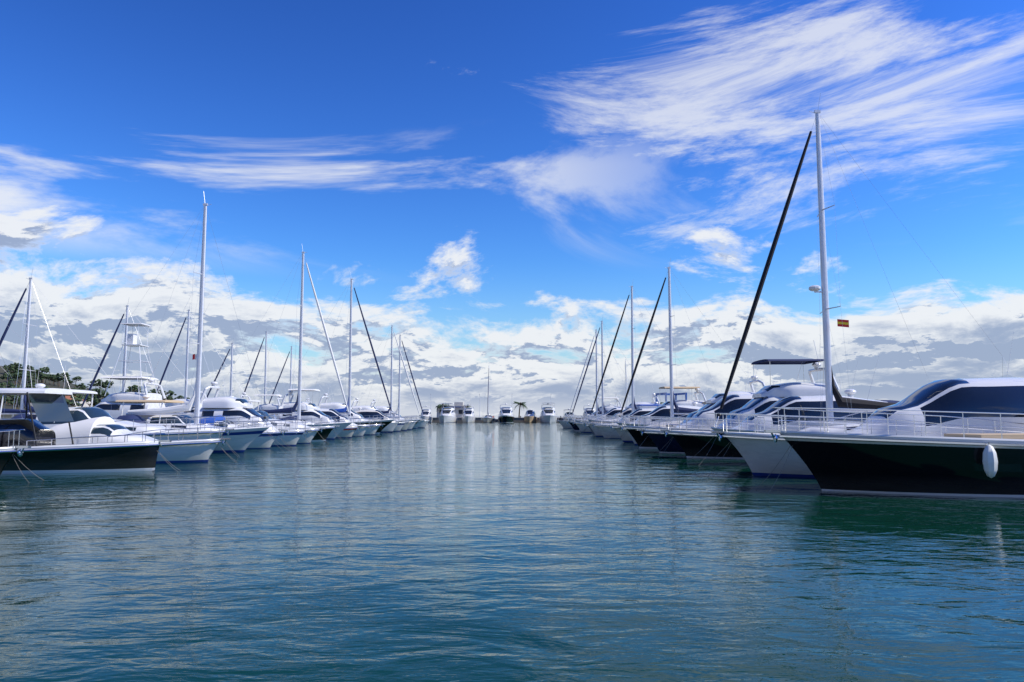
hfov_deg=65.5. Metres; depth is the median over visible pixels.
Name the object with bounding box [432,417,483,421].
quay
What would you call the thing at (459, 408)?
club house
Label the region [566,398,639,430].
motor yacht
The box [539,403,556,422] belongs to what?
motor yacht
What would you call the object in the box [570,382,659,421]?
motor yacht
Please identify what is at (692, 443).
motor yacht
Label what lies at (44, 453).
motor yacht
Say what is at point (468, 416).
motor yacht
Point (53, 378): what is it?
pine tree
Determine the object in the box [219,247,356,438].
sailboat
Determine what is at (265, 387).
sailboat
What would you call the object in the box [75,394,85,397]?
pine tree
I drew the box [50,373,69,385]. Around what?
pine tree
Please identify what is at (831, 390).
sailboat
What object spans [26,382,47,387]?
pine tree
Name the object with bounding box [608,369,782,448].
motor yacht
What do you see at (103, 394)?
pine tree
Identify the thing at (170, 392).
pine tree
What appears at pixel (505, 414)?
motor yacht
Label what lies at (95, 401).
pine tree
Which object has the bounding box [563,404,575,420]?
motor yacht
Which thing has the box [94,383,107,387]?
pine tree
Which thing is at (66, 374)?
pine tree
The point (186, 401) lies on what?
motor yacht
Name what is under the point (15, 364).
pine tree
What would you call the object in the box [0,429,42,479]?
motor yacht
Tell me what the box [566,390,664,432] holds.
motor yacht
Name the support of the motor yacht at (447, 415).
on the sea water
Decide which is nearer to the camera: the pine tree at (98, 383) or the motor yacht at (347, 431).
the motor yacht at (347, 431)
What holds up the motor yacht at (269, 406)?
on the sea water
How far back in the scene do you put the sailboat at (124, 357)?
73.16 m
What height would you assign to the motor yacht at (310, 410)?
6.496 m
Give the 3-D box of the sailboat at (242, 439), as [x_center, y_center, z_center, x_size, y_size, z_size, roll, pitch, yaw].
[-17.724,-0.880,44.421,12.196,15.401,3.878,0,-6,0]
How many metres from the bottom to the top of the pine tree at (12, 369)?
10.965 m
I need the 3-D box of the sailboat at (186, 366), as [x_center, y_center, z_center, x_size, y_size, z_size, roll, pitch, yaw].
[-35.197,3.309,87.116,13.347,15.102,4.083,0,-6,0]
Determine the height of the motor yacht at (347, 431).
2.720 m
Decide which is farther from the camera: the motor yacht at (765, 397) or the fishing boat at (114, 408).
the fishing boat at (114, 408)
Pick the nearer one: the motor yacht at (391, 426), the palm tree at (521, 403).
the motor yacht at (391, 426)
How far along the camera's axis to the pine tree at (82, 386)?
534.25 m
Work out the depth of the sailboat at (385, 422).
89.82 m
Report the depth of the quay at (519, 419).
241.83 m
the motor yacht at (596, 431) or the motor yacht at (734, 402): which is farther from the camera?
the motor yacht at (596, 431)
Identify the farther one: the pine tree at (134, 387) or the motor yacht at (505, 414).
the pine tree at (134, 387)
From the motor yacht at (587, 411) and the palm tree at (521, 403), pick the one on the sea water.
the motor yacht at (587, 411)
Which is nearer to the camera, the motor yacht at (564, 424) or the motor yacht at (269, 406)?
the motor yacht at (269, 406)
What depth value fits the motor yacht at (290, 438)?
52.52 m
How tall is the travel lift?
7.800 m
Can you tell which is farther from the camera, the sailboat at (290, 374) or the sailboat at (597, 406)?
the sailboat at (290, 374)
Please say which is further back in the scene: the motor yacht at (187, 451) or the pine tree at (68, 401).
the pine tree at (68, 401)
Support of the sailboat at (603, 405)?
on the sea water
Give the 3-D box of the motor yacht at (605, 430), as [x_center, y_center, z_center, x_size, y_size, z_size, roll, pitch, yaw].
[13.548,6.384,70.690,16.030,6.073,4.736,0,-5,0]
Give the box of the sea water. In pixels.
[0,416,1023,681]
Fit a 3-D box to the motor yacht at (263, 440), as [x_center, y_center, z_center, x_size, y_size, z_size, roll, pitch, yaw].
[-18.875,4.562,48.793,12.158,5.475,4.085,0,-6,0]
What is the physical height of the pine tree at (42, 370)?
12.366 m
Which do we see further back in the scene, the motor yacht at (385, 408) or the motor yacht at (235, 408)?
the motor yacht at (385, 408)
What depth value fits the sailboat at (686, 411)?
65.52 m
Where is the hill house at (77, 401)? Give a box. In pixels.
[65,396,85,406]
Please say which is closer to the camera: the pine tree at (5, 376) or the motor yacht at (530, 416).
the motor yacht at (530, 416)
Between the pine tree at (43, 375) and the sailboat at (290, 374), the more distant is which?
the pine tree at (43, 375)
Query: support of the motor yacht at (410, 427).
on the sea water
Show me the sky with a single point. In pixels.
(493, 181)
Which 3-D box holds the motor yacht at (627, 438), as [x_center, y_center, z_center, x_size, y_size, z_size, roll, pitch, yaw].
[12.873,5.461,59.772,13.998,5.686,4.366,0,-6,0]
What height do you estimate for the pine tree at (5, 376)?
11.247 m
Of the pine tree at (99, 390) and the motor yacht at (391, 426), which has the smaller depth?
the motor yacht at (391, 426)
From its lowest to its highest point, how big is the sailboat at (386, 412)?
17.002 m
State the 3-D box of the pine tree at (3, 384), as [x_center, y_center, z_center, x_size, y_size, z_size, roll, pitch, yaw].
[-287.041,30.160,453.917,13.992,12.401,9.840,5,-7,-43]
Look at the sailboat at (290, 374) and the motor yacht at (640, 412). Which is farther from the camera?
the sailboat at (290, 374)
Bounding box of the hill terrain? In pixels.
[0,366,106,418]
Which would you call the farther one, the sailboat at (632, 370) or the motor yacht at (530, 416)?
the motor yacht at (530, 416)
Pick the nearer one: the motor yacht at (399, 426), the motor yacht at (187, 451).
the motor yacht at (187, 451)
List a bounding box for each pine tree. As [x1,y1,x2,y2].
[0,383,17,403]
[0,395,9,406]
[1,373,15,385]
[4,366,22,373]
[4,395,20,408]
[9,362,22,370]
[10,372,26,382]
[21,378,35,384]
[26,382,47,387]
[29,368,46,383]
[34,373,49,381]
[39,367,49,383]
[49,375,62,385]
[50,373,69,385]
[57,372,70,386]
[66,396,81,405]
[72,376,81,386]
[74,383,88,389]
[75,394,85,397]
[83,396,99,406]
[87,379,103,386]
[90,388,103,398]
[93,391,108,401]
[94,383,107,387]
[99,380,113,389]
[128,385,140,391]
[160,390,176,399]
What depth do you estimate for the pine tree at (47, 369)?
579.67 m
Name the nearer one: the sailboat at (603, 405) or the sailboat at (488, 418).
the sailboat at (603, 405)
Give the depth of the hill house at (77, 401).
396.82 m
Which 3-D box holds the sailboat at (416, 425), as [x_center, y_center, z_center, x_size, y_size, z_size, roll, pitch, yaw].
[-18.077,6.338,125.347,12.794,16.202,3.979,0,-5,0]
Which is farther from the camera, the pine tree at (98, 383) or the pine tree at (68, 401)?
the pine tree at (98, 383)
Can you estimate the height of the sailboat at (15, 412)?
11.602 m
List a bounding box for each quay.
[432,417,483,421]
[514,416,580,421]
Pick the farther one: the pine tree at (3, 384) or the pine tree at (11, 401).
the pine tree at (3, 384)
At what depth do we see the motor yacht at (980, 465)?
19.94 m
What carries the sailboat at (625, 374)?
on the sea water
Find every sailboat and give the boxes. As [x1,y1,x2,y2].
[0,270,120,418]
[0,319,74,419]
[80,197,287,452]
[81,300,193,406]
[157,307,246,399]
[206,337,282,417]
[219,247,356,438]
[242,331,309,403]
[269,342,322,403]
[275,272,403,432]
[355,323,427,427]
[359,331,424,427]
[481,372,495,422]
[561,328,641,427]
[570,318,646,420]
[582,283,701,429]
[608,259,754,437]
[621,357,630,405]
[685,93,1009,464]
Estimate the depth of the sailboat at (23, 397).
58.34 m
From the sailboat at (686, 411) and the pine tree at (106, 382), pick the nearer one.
the sailboat at (686, 411)
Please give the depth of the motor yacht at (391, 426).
94.62 m
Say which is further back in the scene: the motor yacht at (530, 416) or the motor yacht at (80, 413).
the motor yacht at (530, 416)
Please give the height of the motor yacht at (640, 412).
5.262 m
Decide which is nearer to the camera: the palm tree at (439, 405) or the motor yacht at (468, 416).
the motor yacht at (468, 416)
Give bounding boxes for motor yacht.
[0,359,237,456]
[0,388,178,473]
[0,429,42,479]
[49,416,234,462]
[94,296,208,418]
[115,377,291,448]
[165,381,206,418]
[191,382,343,441]
[199,366,325,443]
[199,415,312,445]
[240,382,252,405]
[254,391,284,417]
[274,399,383,434]
[279,415,363,437]
[280,378,377,435]
[318,383,400,431]
[330,395,407,430]
[351,390,418,429]
[353,398,412,430]
[370,393,431,427]
[419,405,432,422]
[438,403,457,422]
[462,400,474,422]
[498,403,513,422]
[524,407,536,422]
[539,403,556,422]
[556,388,621,427]
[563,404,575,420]
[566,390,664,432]
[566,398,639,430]
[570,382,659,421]
[580,394,667,434]
[581,376,705,436]
[583,404,594,417]
[585,381,707,438]
[598,381,746,442]
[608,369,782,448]
[614,361,764,444]
[634,337,839,452]
[652,357,899,458]
[695,332,1023,477]
[756,407,1023,497]
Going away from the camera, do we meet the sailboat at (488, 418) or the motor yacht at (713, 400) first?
the motor yacht at (713, 400)
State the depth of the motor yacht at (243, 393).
93.71 m
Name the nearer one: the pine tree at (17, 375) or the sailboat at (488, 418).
the sailboat at (488, 418)
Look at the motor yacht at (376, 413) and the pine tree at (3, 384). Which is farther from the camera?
the pine tree at (3, 384)
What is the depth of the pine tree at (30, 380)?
511.22 m
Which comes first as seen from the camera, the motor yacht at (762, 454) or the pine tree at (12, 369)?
the motor yacht at (762, 454)
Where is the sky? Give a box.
[0,0,1023,415]
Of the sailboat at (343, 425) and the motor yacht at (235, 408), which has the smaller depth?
the motor yacht at (235, 408)
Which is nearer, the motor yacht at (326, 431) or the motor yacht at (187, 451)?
the motor yacht at (187, 451)
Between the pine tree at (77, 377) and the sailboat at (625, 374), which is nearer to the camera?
the sailboat at (625, 374)
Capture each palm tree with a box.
[436,404,448,411]
[514,401,527,416]
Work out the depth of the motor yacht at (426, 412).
232.66 m
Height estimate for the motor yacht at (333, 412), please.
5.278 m
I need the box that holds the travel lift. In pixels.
[655,392,686,401]
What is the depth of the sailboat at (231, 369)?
100.88 m
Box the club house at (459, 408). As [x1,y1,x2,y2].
[436,402,466,416]
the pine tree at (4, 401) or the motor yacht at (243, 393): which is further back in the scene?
the pine tree at (4, 401)

